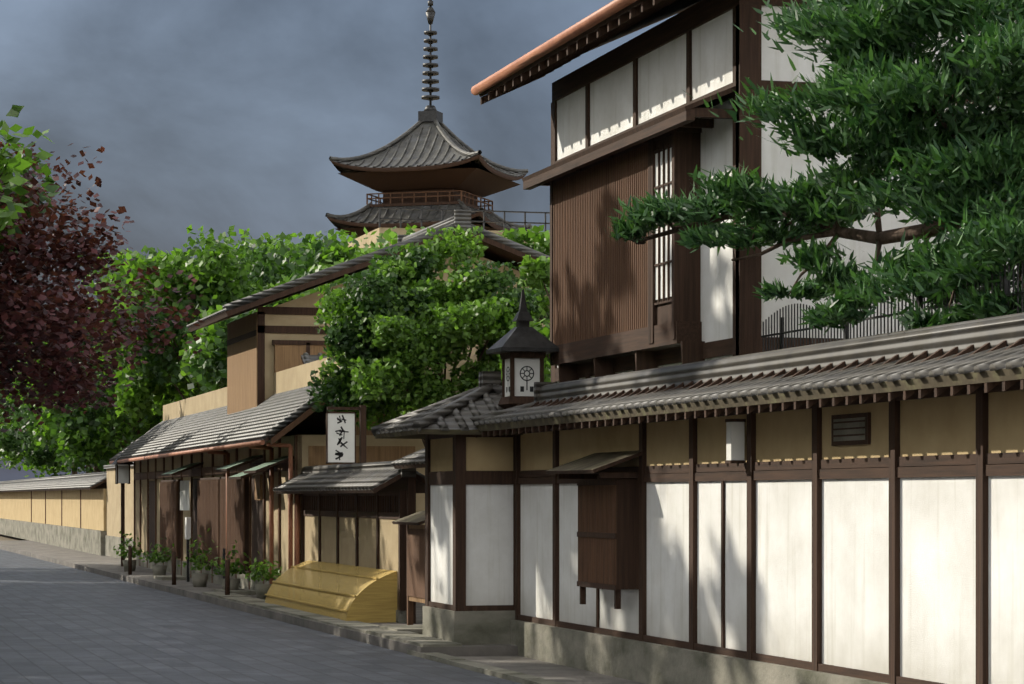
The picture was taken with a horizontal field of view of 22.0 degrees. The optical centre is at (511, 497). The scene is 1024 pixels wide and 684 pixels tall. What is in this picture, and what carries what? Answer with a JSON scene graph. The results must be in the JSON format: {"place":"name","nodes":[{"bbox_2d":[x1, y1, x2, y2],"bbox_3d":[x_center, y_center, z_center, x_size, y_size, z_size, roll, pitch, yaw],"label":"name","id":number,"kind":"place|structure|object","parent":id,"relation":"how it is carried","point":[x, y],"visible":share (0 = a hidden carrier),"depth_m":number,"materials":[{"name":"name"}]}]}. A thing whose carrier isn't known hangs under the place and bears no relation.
{"place":"outdoors","nodes":[
{"label":"outdoors","id":0,"kind":"place"},
{"bbox_2d":[0,534,24,540],"bbox_3d":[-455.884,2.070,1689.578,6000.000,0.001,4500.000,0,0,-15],"label":"ground","id":1,"kind":"structure","parent":0,"point":[4,537],"depth_m":133.62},
{"bbox_2d":[0,342,76,473],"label":"tree","id":2,"kind":"object","parent":1,"relation":"on","point":[71,467],"depth_m":169.26,"materials":[{"name":"green plant"}]},
{"bbox_2d":[0,361,91,472],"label":"tree","id":3,"kind":"object","parent":1,"relation":"on","point":[2,419],"depth_m":155.99,"materials":[{"name":"green plant"}]},
{"bbox_2d":[0,306,99,472],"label":"tree","id":4,"kind":"object","parent":1,"relation":"on","point":[11,454],"visible":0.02,"depth_m":139.38,"materials":[{"name":"green plant"}]},
{"bbox_2d":[0,353,102,477],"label":"tree","id":5,"kind":"object","parent":1,"relation":"on","point":[36,457],"visible":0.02,"depth_m":126.53,"materials":[{"name":"green plant"}]},
{"bbox_2d":[11,327,177,464],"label":"tree","id":6,"kind":"object","parent":1,"relation":"on","point":[41,437],"visible":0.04,"depth_m":116.83,"materials":[{"name":"green plant"}]},
{"bbox_2d":[24,340,182,472],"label":"tree","id":7,"kind":"object","parent":1,"relation":"on","point":[79,442],"visible":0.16,"depth_m":104.83,"materials":[{"name":"green plant"}]},
{"bbox_2d":[77,224,313,418],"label":"tree","id":8,"kind":"object","parent":1,"relation":"on","point":[212,271],"visible":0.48,"depth_m":91.39,"materials":[{"name":"green plant"}]},
{"bbox_2d":[178,264,333,391],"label":"tree","id":9,"kind":"object","parent":1,"relation":"on","point":[209,360],"visible":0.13,"depth_m":83.12,"materials":[{"name":"green plant"}]},
{"bbox_2d":[151,227,376,415],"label":"tree","id":10,"kind":"object","parent":1,"relation":"on","point":[268,246],"visible":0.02,"depth_m":98.31,"materials":[{"name":"green plant"}]},
{"bbox_2d":[320,269,368,287],"bbox_3d":[-2.752,-1.817,64.522,5.921,7.794,6.288,0,0,-15],"label":"tree","id":11,"kind":"object","parent":1,"relation":"on","point":[338,282],"depth_m":63.24,"materials":[{"name":"green plant"}]},
{"bbox_2d":[297,232,405,297],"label":"tree","id":12,"kind":"object","parent":1,"relation":"on","point":[386,236],"depth_m":71.30,"materials":[{"name":"green plant"}]},
{"bbox_2d":[287,223,428,278],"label":"tree","id":13,"kind":"object","parent":1,"relation":"on","point":[338,253],"visible":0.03,"depth_m":92.03,"materials":[{"name":"green plant"}]},
{"bbox_2d":[306,224,549,446],"bbox_3d":[-1.069,-1.433,46.275,4.903,6.722,4.857,0,0,-15],"label":"tree behind fence","id":14,"kind":"object","parent":1,"relation":"on","point":[394,321],"visible":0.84,"depth_m":45.00,"materials":[{"name":"green plant"}]},
{"bbox_2d":[325,0,531,237],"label":"pagoda","id":15,"kind":"object","parent":1,"relation":"on","point":[429,159],"visible":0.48,"depth_m":147.59,"materials":[{"name":"grey tile"}]},
{"bbox_2d":[348,207,549,247],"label":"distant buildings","id":16,"kind":"structure","parent":1,"relation":"on","point":[398,231],"depth_m":123.75,"materials":[{"name":"beige paint"}]},
{"bbox_2d":[495,225,549,255],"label":"tree","id":17,"kind":"object","parent":1,"relation":"on","point":[541,241],"visible":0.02,"depth_m":78.33,"materials":[{"name":"green plant"}]},
{"bbox_2d":[497,254,550,381],"bbox_3d":[1.516,-1.254,42.455,3.843,6.365,3.459,0,0,-15],"label":"garden tree","id":18,"kind":"object","parent":1,"relation":"on","point":[535,273],"visible":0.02,"depth_m":42.46,"materials":[{"name":"green plant"}]},
{"bbox_2d":[470,312,1023,683],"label":"wall","id":19,"kind":"structure","parent":1,"relation":"on","point":[848,511],"depth_m":24.76,"materials":[{"name":"paint"}]},
{"bbox_2d":[545,450,641,608],"bbox_3d":[0.946,0.360,30.261,0.633,1.780,1.940,0,0,-15],"label":"wall lattice box","id":20,"kind":"object","parent":19,"relation":"attached to","point":[608,534],"visible":1,"depth_m":29.82,"materials":[{"name":"brown wood"}]},
{"bbox_2d":[471,0,1023,382],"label":"two storey house","id":21,"kind":"structure","parent":1,"relation":"on","point":[631,117],"depth_m":30.73,"materials":[{"name":"brown paint"}]},
{"bbox_2d":[604,0,1023,333],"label":"garden pine","id":22,"kind":"object","parent":1,"relation":"on","point":[876,86],"visible":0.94,"depth_m":23.94,"materials":[{"name":"green plant"}]},
{"bbox_2d":[0,442,133,559],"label":"walls","id":23,"kind":"structure","parent":0,"point":[80,512],"depth_m":98.26,"materials":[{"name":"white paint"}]},
{"bbox_2d":[0,540,517,656],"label":"pavement","id":24,"kind":"structure","parent":0,"point":[363,632],"depth_m":45.92,"materials":[{"name":"stone"}]},
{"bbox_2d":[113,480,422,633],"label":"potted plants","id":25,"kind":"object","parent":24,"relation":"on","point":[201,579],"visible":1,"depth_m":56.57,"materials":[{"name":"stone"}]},
{"bbox_2d":[109,354,485,601],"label":"house","id":26,"kind":"structure","parent":24,"relation":"on","point":[236,468],"depth_m":55.62,"materials":[{"name":"beige paint"}]},
{"bbox_2d":[301,352,327,363],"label":"wing roof","id":27,"kind":"structure","parent":26,"relation":"on","point":[306,357],"depth_m":54.45,"materials":[{"name":"grey tile"}]},
{"bbox_2d":[265,560,396,622],"bbox_3d":[-3.108,1.525,44.065,0.804,0.790,7.306,0,0,-15],"label":"inuyarai","id":28,"kind":"object","parent":24,"relation":"on","point":[375,601],"visible":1,"depth_m":42.03,"materials":[{"name":"yellow wood"}]},
{"bbox_2d":[273,458,424,622],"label":"shop","id":29,"kind":"structure","parent":24,"relation":"on","point":[350,513],"depth_m":43.53,"materials":[{"name":"tile"}]},
{"bbox_2d":[326,405,365,463],"bbox_3d":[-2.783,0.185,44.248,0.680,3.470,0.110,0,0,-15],"label":"shop sign","id":30,"kind":"object","parent":29,"relation":"on","point":[340,437],"visible":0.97,"depth_m":44.20,"materials":[{"name":"paper"}]},
{"bbox_2d":[186,210,549,414],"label":"gabled house","id":31,"kind":"structure","parent":24,"relation":"on","point":[264,344],"depth_m":56.37,"materials":[{"name":"beige paint"}]},
{"bbox_2d":[391,448,424,624],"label":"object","id":32,"kind":"object","parent":24,"relation":"on","point":[412,520],"visible":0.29,"depth_m":38.31,"materials":[{"name":"brown wood"}]},
{"bbox_2d":[371,371,522,644],"bbox_3d":[-0.297,0.111,35.592,2.736,3.618,2.709,0,0,-15],"label":"wall end section","id":33,"kind":"object","parent":24,"relation":"on","point":[469,538],"visible":0.62,"depth_m":34.59,"materials":[{"name":"paint"}]},
{"bbox_2d":[486,289,558,408],"bbox_3d":[0.143,-1.690,34.861,0.800,2.120,0.800,0,0,-15],"label":"lantern","id":34,"kind":"object","parent":33,"relation":"on","point":[522,348],"visible":0.94,"depth_m":34.66,"materials":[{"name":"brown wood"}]},
{"bbox_2d":[0,549,644,683],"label":"road","id":35,"kind":"structure","parent":0,"point":[61,624],"depth_m":36.10,"materials":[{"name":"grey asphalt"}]},
{"bbox_2d":[0,105,60,252],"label":"green maple","id":36,"kind":"object","parent":35,"relation":"on","point":[18,164],"visible":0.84,"depth_m":16.95,"materials":[{"name":"green plant"}]},
{"bbox_2d":[0,141,203,432],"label":"red maple","id":37,"kind":"object","parent":35,"relation":"on","point":[28,315],"visible":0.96,"depth_m":18.25,"materials":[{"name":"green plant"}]},
{"bbox_2d":[407,649,563,683],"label":"kerb","id":38,"kind":"structure","parent":35,"relation":"on","point":[514,676],"depth_m":30.99,"materials":[{"name":"stone"}]},
{"bbox_2d":[0,0,675,480],"label":"sky","id":39,"kind":"structure","parent":0,"point":[218,115],"materials":[{"name":"grey"}]},
{"bbox_2d":[761,259,1023,351],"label":"garden fence","id":40,"kind":"object","parent":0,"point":[1005,287],"visible":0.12,"depth_m":25.95,"materials":[{"name":"wood"}]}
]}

